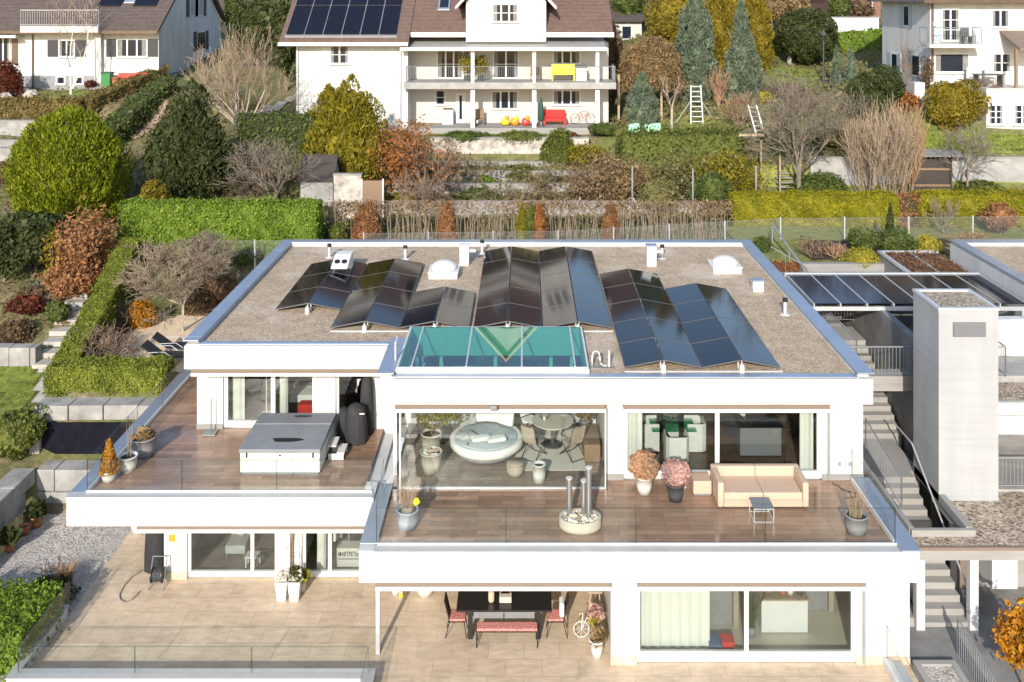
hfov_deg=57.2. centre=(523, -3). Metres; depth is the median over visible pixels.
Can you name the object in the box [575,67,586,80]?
storage box
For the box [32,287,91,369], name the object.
garden steps
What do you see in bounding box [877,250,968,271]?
sedum roof
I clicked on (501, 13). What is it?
window
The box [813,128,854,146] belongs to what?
garden shrub
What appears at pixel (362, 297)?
solar module
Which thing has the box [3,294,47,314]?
red shrub
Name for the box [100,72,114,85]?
wheelie bin
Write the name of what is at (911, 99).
garden shrub
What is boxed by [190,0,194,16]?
window
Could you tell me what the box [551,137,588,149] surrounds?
retaining wall
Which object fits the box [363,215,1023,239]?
wire fence
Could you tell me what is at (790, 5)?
distant tree
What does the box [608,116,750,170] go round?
ivy bank
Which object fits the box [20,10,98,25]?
metal railing
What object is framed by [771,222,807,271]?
post rail
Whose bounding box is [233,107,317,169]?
green hedge
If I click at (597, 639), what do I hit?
white pot
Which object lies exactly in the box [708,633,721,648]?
blue crate
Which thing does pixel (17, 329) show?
brown shrub
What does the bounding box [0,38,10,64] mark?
patio door
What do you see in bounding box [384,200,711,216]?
retaining wall
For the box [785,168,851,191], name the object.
garden shrub
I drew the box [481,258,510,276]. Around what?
solar module
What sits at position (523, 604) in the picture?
long table
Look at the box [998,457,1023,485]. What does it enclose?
metal railing
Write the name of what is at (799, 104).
apple tree
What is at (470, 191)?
garden shrub
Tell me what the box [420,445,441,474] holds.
stone pot
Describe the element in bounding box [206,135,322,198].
thorn tree
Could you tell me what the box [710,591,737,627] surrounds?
marble wall
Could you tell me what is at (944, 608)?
concrete steps
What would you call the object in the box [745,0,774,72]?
golden arborvitae
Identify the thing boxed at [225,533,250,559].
arm chair
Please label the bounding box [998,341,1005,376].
metal railing
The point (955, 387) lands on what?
concrete tower
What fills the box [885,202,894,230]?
topiary
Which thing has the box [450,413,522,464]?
daybed
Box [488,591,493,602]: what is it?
lantern
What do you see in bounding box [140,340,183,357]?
sun lounger
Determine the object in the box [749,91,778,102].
garden shrub
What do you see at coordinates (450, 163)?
hornbeam tree
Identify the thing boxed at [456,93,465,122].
front door
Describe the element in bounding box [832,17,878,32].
retaining wall
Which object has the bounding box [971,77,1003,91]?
apple tree
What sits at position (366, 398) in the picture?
covered parasol
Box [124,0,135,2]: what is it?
roof window
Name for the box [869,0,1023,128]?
shuttered house
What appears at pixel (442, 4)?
roof window
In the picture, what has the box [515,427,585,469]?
rug
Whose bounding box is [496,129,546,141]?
border shrub
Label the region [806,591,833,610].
marble wall
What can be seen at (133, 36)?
gabled house
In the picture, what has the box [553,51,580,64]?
window
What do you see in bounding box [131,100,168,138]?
path
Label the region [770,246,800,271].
metal railing
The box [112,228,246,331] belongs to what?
umbrella tree
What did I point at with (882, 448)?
metal railing
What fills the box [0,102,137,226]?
globe shrub
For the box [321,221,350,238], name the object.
leafy shrub
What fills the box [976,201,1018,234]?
orange beech
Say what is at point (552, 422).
round table
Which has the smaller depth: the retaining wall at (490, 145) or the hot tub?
the hot tub
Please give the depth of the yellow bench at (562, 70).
60.88 m
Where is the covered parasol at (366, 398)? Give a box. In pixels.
[360,376,373,434]
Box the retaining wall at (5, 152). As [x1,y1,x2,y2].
[0,147,21,160]
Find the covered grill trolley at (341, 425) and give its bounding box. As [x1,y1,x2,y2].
[337,407,347,439]
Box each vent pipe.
[325,243,332,258]
[402,245,408,259]
[478,239,484,253]
[658,244,665,258]
[780,297,789,315]
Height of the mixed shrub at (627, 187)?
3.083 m
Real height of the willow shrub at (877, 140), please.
6.029 m
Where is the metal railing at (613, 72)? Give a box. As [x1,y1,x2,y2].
[406,64,615,81]
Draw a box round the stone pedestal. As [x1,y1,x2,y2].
[786,54,791,64]
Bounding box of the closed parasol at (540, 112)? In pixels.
[537,98,544,126]
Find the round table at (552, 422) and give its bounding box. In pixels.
[532,413,572,448]
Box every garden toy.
[501,116,509,125]
[510,116,519,125]
[522,116,530,125]
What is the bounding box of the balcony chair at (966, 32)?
[960,28,971,43]
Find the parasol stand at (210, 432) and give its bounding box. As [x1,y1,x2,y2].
[202,399,218,435]
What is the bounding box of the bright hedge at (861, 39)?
[768,26,881,55]
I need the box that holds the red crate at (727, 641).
[719,634,734,648]
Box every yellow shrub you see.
[37,223,64,273]
[835,246,880,266]
[912,234,943,255]
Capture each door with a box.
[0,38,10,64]
[302,533,358,576]
[303,184,315,198]
[336,376,372,426]
[408,356,595,422]
[436,51,462,78]
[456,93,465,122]
[492,51,518,78]
[940,9,960,41]
[958,560,965,587]
[998,319,1010,355]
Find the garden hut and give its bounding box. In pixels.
[297,154,341,208]
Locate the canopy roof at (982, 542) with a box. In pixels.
[869,467,1023,629]
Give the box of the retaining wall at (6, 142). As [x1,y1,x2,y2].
[0,139,17,146]
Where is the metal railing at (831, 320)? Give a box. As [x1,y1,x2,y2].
[806,299,856,353]
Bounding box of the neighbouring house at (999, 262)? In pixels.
[949,239,1023,491]
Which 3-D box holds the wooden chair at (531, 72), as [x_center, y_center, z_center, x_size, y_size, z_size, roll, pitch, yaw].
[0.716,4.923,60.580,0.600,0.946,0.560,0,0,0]
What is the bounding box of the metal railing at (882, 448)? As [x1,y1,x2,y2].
[865,418,901,510]
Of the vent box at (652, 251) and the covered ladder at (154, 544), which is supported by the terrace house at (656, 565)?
the vent box at (652, 251)
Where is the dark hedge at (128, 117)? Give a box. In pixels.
[102,74,180,144]
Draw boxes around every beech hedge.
[0,91,84,121]
[323,195,734,238]
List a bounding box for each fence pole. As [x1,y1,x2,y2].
[632,166,645,228]
[692,169,693,227]
[755,166,756,189]
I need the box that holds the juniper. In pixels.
[31,574,81,604]
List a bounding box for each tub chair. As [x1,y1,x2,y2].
[642,415,659,451]
[664,429,688,465]
[684,415,705,451]
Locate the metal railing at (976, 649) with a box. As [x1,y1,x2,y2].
[957,617,996,681]
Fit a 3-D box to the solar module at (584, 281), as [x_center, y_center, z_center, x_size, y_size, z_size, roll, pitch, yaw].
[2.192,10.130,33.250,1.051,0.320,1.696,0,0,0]
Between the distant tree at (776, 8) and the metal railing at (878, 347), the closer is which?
the metal railing at (878, 347)
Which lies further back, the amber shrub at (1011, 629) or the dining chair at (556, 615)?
the dining chair at (556, 615)
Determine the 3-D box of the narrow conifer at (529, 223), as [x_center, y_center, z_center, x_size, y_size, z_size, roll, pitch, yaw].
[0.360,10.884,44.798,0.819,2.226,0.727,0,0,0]
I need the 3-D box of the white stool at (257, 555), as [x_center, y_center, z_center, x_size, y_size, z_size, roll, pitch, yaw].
[-7.850,16.303,27.200,0.400,0.326,0.300,0,0,0]
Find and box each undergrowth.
[0,84,275,328]
[264,0,881,128]
[270,118,882,238]
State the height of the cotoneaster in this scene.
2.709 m
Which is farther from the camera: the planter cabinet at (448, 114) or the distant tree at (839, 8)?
the distant tree at (839, 8)
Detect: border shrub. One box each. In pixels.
[437,130,490,141]
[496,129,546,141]
[566,131,580,136]
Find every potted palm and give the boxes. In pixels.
[457,51,476,80]
[475,54,488,80]
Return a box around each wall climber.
[898,36,912,91]
[917,55,933,102]
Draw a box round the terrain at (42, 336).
[0,0,1023,553]
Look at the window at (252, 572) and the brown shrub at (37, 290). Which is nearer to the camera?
the window at (252, 572)
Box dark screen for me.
[29,422,133,453]
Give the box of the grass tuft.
[50,554,78,583]
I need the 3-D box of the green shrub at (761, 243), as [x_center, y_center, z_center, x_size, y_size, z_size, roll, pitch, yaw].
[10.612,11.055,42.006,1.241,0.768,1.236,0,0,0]
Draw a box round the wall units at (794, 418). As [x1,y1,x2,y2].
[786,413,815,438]
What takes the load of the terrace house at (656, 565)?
on the terrain at (42, 336)
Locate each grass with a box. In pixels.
[0,366,37,408]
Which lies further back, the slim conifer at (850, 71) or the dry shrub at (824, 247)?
the slim conifer at (850, 71)
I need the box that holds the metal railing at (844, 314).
[835,304,853,321]
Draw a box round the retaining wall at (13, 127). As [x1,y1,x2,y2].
[0,119,34,135]
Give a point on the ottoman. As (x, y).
(701, 483)
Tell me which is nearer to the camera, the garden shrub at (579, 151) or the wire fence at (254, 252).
the wire fence at (254, 252)
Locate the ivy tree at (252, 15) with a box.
[224,0,278,70]
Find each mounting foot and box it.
[305,306,309,313]
[362,324,366,332]
[661,363,665,372]
[739,363,744,372]
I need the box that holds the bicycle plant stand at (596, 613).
[573,602,604,636]
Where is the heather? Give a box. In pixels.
[29,557,78,577]
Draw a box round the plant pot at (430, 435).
[416,413,470,446]
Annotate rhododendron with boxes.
[0,208,76,269]
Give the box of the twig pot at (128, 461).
[118,421,137,473]
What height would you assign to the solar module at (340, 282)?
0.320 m
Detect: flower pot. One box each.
[628,449,659,495]
[660,458,691,502]
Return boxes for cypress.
[298,73,393,179]
[303,83,339,153]
[624,71,659,128]
[674,0,718,103]
[715,0,765,101]
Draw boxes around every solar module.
[275,287,318,309]
[289,272,328,291]
[301,260,332,276]
[308,287,349,310]
[320,272,358,292]
[330,261,366,277]
[331,303,372,327]
[342,286,381,308]
[351,272,388,291]
[360,258,394,276]
[365,303,405,328]
[374,286,412,308]
[383,272,417,291]
[390,258,423,277]
[400,303,438,327]
[407,287,443,308]
[435,303,471,325]
[440,287,474,308]
[474,303,507,325]
[476,287,508,308]
[479,272,509,291]
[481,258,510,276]
[483,246,510,262]
[508,303,541,325]
[509,287,540,308]
[510,272,539,291]
[511,246,538,262]
[511,258,539,276]
[539,246,566,262]
[539,258,568,276]
[540,272,570,291]
[541,286,573,308]
[542,303,576,325]
[566,246,594,262]
[568,258,598,277]
[570,272,602,291]
[572,286,606,309]
[575,303,611,327]
[599,269,632,288]
[603,283,638,304]
[608,299,645,322]
[613,317,653,344]
[619,338,662,368]
[629,269,663,287]
[634,283,671,304]
[640,299,680,322]
[647,317,690,343]
[655,337,701,367]
[665,283,703,304]
[673,299,714,323]
[682,317,726,343]
[692,337,740,368]
[696,283,736,304]
[706,299,748,322]
[716,317,763,343]
[729,338,779,367]
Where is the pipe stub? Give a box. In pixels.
[394,336,397,359]
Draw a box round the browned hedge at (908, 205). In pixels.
[896,191,921,226]
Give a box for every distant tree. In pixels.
[223,0,247,28]
[266,0,295,90]
[603,20,625,108]
[609,0,645,25]
[609,59,626,95]
[765,0,784,27]
[781,0,811,16]
[827,0,851,16]
[851,0,875,16]
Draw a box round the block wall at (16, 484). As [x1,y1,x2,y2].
[0,468,34,530]
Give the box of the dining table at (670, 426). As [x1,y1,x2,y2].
[648,415,678,442]
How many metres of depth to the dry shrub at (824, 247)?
40.42 m
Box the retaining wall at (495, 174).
[403,170,600,180]
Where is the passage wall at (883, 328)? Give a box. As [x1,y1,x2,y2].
[781,272,938,527]
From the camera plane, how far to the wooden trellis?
50.97 m
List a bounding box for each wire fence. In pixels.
[199,239,255,267]
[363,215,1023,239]
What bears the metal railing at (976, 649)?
on the path at (933, 644)
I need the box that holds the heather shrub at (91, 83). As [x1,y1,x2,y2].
[84,79,96,87]
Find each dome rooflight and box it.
[428,259,459,278]
[707,255,742,273]
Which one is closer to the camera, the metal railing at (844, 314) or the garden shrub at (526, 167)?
the metal railing at (844, 314)
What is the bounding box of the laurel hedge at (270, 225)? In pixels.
[115,194,328,255]
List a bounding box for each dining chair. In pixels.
[444,592,467,638]
[546,592,568,638]
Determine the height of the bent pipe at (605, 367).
0.512 m
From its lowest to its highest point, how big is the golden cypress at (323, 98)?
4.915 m
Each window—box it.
[55,76,66,84]
[57,40,75,57]
[74,76,83,84]
[115,39,147,57]
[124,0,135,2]
[188,533,277,576]
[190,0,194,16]
[197,31,205,50]
[198,0,203,15]
[224,376,315,426]
[329,46,349,64]
[434,90,445,105]
[438,0,450,9]
[490,91,518,109]
[491,4,518,22]
[552,90,580,105]
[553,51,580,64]
[621,26,631,38]
[623,412,821,477]
[636,583,854,661]
[891,52,896,72]
[903,5,908,26]
[912,54,919,76]
[934,53,968,73]
[987,104,1004,125]
[990,10,1010,27]
[992,53,1012,73]
[1013,104,1023,125]
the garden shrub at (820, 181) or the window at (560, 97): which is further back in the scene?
the window at (560, 97)
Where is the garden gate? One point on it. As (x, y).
(373, 190)
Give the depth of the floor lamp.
29.88 m
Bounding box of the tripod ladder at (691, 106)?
[676,85,710,123]
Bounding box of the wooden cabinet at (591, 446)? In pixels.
[582,424,599,461]
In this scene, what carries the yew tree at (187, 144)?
on the terrain at (42, 336)
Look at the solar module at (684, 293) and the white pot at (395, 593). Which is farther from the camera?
the solar module at (684, 293)
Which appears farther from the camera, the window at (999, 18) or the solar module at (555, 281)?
the window at (999, 18)
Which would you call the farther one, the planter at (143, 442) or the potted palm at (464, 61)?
the potted palm at (464, 61)
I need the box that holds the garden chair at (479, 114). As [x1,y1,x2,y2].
[475,109,483,124]
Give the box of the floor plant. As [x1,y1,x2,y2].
[738,592,767,637]
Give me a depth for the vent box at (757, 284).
32.71 m
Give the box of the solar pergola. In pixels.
[784,272,1023,315]
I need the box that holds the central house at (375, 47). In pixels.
[278,0,615,133]
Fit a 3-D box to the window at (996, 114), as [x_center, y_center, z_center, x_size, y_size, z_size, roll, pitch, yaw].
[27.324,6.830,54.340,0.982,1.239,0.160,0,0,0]
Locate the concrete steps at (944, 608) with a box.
[840,327,966,627]
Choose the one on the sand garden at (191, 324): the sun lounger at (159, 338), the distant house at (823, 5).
the sun lounger at (159, 338)
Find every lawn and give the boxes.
[0,367,40,408]
[38,87,91,98]
[431,112,726,134]
[723,226,1023,261]
[749,164,1021,186]
[761,65,820,88]
[909,107,1023,152]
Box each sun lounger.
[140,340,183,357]
[152,331,187,350]
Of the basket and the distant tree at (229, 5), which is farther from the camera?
the distant tree at (229, 5)
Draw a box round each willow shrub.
[827,91,929,192]
[883,100,932,193]
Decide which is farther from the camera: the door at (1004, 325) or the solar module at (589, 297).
the solar module at (589, 297)
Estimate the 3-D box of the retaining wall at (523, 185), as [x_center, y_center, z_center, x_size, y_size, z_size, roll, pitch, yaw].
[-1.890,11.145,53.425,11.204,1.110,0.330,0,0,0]
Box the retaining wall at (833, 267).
[797,262,883,271]
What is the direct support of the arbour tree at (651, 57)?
on the terrain at (42, 336)
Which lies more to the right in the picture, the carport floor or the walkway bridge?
the carport floor
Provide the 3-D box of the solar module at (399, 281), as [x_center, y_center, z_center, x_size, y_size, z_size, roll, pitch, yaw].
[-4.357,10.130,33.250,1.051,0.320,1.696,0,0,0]
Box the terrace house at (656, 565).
[4,239,921,681]
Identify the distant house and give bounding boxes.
[218,0,265,11]
[610,3,646,40]
[806,0,880,20]
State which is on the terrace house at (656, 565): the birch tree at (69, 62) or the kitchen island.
the kitchen island
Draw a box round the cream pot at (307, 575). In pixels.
[300,566,311,592]
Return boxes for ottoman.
[690,472,711,495]
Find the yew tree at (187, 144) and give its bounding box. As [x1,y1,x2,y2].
[140,77,247,199]
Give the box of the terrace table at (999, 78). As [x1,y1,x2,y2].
[972,74,1003,86]
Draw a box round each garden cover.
[628,123,639,131]
[644,123,660,130]
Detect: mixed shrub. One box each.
[559,150,635,201]
[584,153,660,209]
[622,147,741,199]
[678,146,779,198]
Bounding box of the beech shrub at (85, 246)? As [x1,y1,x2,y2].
[51,195,122,275]
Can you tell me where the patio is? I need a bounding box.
[41,85,107,90]
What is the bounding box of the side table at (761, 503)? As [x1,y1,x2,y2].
[749,497,773,522]
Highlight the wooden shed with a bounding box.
[911,148,967,190]
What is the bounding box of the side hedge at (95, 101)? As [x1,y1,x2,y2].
[79,64,170,114]
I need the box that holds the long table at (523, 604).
[456,591,551,638]
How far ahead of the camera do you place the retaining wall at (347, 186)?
48.70 m
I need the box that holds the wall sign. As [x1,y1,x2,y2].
[169,534,181,541]
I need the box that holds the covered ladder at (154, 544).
[144,533,163,573]
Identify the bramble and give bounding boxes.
[206,150,294,196]
[408,177,519,209]
[453,150,529,186]
[477,176,578,212]
[513,157,593,199]
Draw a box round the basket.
[499,591,511,602]
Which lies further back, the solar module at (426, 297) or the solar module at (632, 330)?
the solar module at (426, 297)
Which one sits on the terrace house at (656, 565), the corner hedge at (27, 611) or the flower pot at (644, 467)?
the flower pot at (644, 467)
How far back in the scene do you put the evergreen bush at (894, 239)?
40.74 m
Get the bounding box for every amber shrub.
[33,259,103,301]
[989,597,1023,681]
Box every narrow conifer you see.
[514,202,527,238]
[523,203,536,238]
[530,203,548,238]
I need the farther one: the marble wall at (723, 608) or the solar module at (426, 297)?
the solar module at (426, 297)
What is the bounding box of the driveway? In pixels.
[248,93,295,114]
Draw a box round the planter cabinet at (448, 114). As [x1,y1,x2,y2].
[442,108,453,123]
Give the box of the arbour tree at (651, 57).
[616,33,689,92]
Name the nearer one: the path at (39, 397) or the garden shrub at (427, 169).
the path at (39, 397)
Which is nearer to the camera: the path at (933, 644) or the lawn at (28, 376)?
the path at (933, 644)
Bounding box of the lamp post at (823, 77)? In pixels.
[820,30,826,82]
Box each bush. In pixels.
[0,222,22,281]
[0,402,49,460]
[175,264,216,290]
[181,287,220,315]
[204,272,237,302]
[227,247,262,267]
[845,63,906,122]
[847,227,883,249]
[878,225,917,249]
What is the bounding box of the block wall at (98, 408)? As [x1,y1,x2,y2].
[34,396,156,419]
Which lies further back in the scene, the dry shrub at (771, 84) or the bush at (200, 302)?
the dry shrub at (771, 84)
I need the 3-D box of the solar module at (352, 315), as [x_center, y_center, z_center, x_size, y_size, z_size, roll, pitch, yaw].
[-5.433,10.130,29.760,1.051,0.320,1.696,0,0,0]
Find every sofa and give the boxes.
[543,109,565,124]
[710,464,808,507]
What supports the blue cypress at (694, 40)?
on the terrain at (42, 336)
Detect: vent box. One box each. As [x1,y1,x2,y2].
[459,243,475,265]
[645,243,662,266]
[750,278,764,291]
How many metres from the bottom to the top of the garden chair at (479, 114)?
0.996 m
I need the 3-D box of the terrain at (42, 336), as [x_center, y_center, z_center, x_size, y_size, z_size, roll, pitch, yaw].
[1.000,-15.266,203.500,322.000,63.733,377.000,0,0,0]
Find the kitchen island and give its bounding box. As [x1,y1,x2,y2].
[722,413,783,456]
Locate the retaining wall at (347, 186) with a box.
[333,173,362,218]
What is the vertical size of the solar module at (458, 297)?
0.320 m
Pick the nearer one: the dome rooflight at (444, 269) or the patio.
the dome rooflight at (444, 269)
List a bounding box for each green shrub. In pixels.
[42,299,71,324]
[477,173,495,182]
[752,235,773,253]
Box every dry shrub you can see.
[703,64,733,107]
[714,88,777,123]
[759,68,814,101]
[794,234,829,260]
[819,239,851,258]
[920,196,962,233]
[942,228,1007,238]
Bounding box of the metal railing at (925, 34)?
[919,27,981,43]
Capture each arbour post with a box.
[617,74,619,123]
[660,86,662,120]
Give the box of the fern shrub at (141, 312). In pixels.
[125,298,160,330]
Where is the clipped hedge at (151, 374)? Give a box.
[37,351,179,397]
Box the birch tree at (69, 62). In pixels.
[38,0,113,94]
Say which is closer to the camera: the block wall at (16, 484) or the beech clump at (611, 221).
the block wall at (16, 484)
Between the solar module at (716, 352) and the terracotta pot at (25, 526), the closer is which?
the solar module at (716, 352)
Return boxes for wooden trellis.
[739,134,797,191]
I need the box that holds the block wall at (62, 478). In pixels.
[36,460,98,502]
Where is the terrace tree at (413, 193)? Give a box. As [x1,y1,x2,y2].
[387,168,445,229]
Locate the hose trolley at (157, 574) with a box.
[148,556,167,589]
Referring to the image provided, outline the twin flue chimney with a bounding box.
[331,251,352,268]
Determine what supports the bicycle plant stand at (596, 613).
on the terrace
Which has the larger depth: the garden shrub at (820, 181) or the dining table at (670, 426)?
the garden shrub at (820, 181)
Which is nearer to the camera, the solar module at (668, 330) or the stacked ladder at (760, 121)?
the solar module at (668, 330)
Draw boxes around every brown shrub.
[0,316,38,342]
[14,285,51,296]
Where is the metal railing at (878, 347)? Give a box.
[850,346,912,373]
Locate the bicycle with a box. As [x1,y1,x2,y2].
[570,109,594,123]
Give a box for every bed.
[0,514,130,681]
[288,376,311,412]
[806,238,949,259]
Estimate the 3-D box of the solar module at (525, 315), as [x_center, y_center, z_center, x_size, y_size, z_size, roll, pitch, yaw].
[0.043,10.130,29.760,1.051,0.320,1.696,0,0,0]
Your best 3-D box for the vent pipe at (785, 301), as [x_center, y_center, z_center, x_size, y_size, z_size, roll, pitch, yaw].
[8.464,10.026,30.427,0.318,0.532,0.318,0,0,0]
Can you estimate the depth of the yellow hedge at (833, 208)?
46.27 m
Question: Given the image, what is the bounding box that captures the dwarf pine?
[922,79,992,131]
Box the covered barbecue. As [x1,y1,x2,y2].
[345,402,367,445]
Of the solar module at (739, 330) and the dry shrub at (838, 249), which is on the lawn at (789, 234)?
the dry shrub at (838, 249)
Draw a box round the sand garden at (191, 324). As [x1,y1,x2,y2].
[104,311,211,371]
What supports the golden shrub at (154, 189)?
on the terrain at (42, 336)
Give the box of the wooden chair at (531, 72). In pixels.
[530,67,538,80]
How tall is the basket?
0.325 m
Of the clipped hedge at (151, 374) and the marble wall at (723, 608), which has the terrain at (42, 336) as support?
the clipped hedge at (151, 374)
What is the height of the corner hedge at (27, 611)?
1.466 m
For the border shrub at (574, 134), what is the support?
on the terrain at (42, 336)
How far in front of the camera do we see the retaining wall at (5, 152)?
53.50 m
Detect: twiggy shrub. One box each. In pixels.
[64,319,141,358]
[112,298,136,332]
[122,240,169,262]
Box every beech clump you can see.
[350,200,384,238]
[434,200,457,238]
[601,199,620,238]
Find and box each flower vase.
[575,413,595,426]
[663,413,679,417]
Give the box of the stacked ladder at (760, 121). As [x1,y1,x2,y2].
[747,105,761,132]
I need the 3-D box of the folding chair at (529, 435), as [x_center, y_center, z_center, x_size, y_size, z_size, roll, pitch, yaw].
[0.280,12.874,27.321,0.496,1.003,0.694,0,0,34]
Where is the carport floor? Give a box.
[939,510,1023,627]
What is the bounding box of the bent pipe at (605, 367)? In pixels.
[590,350,613,369]
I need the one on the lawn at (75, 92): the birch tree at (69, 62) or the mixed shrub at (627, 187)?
the birch tree at (69, 62)
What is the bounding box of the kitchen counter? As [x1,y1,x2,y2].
[751,591,808,631]
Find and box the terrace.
[31,530,918,681]
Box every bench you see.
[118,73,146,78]
[476,622,537,647]
[551,64,574,80]
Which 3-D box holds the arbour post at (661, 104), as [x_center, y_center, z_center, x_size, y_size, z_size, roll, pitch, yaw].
[9.148,6.713,62.500,0.200,3.185,0.200,0,0,0]
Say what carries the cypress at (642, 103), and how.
on the lawn at (680, 121)
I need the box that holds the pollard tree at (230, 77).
[181,14,318,128]
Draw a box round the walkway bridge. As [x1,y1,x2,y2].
[869,369,912,390]
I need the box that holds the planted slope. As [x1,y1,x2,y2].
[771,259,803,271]
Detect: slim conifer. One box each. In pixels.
[829,44,843,86]
[843,46,857,82]
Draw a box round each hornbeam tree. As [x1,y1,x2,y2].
[359,113,443,194]
[392,123,470,199]
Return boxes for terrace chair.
[966,67,974,85]
[984,67,996,85]
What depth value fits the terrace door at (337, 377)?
28.88 m
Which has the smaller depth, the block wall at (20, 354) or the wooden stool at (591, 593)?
the wooden stool at (591, 593)
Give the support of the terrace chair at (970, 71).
on the shuttered house at (1000, 49)
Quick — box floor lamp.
[262,376,270,412]
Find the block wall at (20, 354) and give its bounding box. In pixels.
[0,343,41,366]
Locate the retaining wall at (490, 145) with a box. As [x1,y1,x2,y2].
[430,137,546,153]
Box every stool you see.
[245,551,260,567]
[506,458,523,477]
[588,591,601,619]
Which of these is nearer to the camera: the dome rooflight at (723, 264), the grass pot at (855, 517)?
the grass pot at (855, 517)
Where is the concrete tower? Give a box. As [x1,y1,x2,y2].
[912,289,999,502]
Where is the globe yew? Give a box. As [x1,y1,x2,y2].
[772,7,840,63]
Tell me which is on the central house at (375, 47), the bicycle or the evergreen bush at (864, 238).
the bicycle
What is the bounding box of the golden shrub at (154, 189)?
[137,173,171,199]
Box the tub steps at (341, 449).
[328,437,347,459]
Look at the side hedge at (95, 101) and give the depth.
62.71 m
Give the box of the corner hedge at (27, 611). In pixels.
[0,573,69,681]
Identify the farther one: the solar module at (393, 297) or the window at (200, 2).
the window at (200, 2)
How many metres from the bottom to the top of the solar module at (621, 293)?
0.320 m
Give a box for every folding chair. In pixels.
[519,413,542,436]
[520,424,546,461]
[559,425,585,462]
[561,413,580,437]
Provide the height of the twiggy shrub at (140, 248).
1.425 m
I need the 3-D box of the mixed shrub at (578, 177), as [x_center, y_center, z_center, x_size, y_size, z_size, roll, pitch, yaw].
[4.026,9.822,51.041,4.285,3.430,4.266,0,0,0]
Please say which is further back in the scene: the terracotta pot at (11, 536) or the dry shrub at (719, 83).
the dry shrub at (719, 83)
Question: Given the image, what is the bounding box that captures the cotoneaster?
[0,58,24,96]
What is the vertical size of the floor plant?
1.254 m
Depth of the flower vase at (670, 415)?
27.95 m
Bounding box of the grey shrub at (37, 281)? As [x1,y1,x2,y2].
[26,278,58,291]
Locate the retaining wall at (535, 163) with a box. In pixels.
[410,161,597,166]
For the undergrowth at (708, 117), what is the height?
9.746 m
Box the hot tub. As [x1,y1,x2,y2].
[239,413,336,474]
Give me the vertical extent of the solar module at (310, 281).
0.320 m
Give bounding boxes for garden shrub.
[384,191,417,211]
[416,172,447,182]
[426,162,463,176]
[452,187,503,199]
[500,163,538,177]
[523,174,570,189]
[539,127,576,164]
[566,141,608,168]
[587,123,615,135]
[612,131,632,156]
[636,178,680,215]
[686,170,733,205]
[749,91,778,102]
[756,128,802,142]
[773,82,807,98]
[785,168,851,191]
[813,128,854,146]
[894,90,922,115]
[953,178,1006,190]
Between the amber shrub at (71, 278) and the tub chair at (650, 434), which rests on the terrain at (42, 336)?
the amber shrub at (71, 278)
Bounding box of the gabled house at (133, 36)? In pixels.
[0,0,227,87]
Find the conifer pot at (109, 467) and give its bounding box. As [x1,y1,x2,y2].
[98,438,119,482]
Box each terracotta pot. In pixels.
[0,524,23,552]
[19,522,30,535]
[22,497,47,527]
[111,77,120,83]
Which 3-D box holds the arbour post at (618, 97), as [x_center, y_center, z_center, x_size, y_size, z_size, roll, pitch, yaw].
[6.307,6.860,62.500,0.200,3.480,0.200,0,0,0]
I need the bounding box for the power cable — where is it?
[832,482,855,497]
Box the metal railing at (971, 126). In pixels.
[924,91,981,139]
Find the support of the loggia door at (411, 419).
in the terrace house at (656, 565)
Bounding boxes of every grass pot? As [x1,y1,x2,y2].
[396,477,420,531]
[844,487,867,536]
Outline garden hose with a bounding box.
[119,569,143,602]
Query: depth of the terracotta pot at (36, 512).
29.15 m
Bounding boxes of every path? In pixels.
[32,368,45,401]
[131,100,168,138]
[910,628,1021,681]
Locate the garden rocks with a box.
[0,88,37,97]
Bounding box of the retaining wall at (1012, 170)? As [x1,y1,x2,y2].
[808,156,1023,184]
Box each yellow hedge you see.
[725,185,900,227]
[911,185,1023,228]
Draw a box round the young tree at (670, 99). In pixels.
[656,71,693,128]
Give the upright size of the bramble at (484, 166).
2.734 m
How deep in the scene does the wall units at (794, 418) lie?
29.00 m
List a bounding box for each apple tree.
[734,74,873,189]
[930,118,1008,187]
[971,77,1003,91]
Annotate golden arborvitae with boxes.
[643,0,688,49]
[702,0,748,74]
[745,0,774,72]
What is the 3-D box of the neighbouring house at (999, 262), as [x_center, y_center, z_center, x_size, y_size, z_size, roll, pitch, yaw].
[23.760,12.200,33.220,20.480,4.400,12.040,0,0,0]
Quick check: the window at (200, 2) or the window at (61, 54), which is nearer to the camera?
the window at (61, 54)
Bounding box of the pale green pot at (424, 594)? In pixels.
[417,591,432,597]
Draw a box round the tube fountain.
[559,465,600,534]
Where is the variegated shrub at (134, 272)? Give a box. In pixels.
[127,261,144,289]
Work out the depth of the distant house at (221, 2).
92.64 m
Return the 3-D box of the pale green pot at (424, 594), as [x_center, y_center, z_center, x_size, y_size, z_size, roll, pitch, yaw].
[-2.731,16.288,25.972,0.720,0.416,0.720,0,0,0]
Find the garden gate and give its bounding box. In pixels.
[361,178,383,220]
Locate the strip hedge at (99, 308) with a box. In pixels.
[48,236,142,363]
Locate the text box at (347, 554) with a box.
[336,541,360,566]
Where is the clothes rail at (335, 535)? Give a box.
[327,533,348,544]
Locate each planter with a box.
[129,425,157,458]
[274,535,288,601]
[287,565,302,601]
[532,460,545,483]
[912,660,968,681]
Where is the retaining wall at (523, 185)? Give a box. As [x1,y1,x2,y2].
[392,183,586,195]
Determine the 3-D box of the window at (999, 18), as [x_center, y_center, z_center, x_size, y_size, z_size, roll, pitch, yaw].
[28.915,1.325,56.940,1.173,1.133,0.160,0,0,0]
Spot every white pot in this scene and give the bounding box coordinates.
[131,526,143,534]
[392,591,398,595]
[588,626,606,659]
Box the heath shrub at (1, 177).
[0,161,12,182]

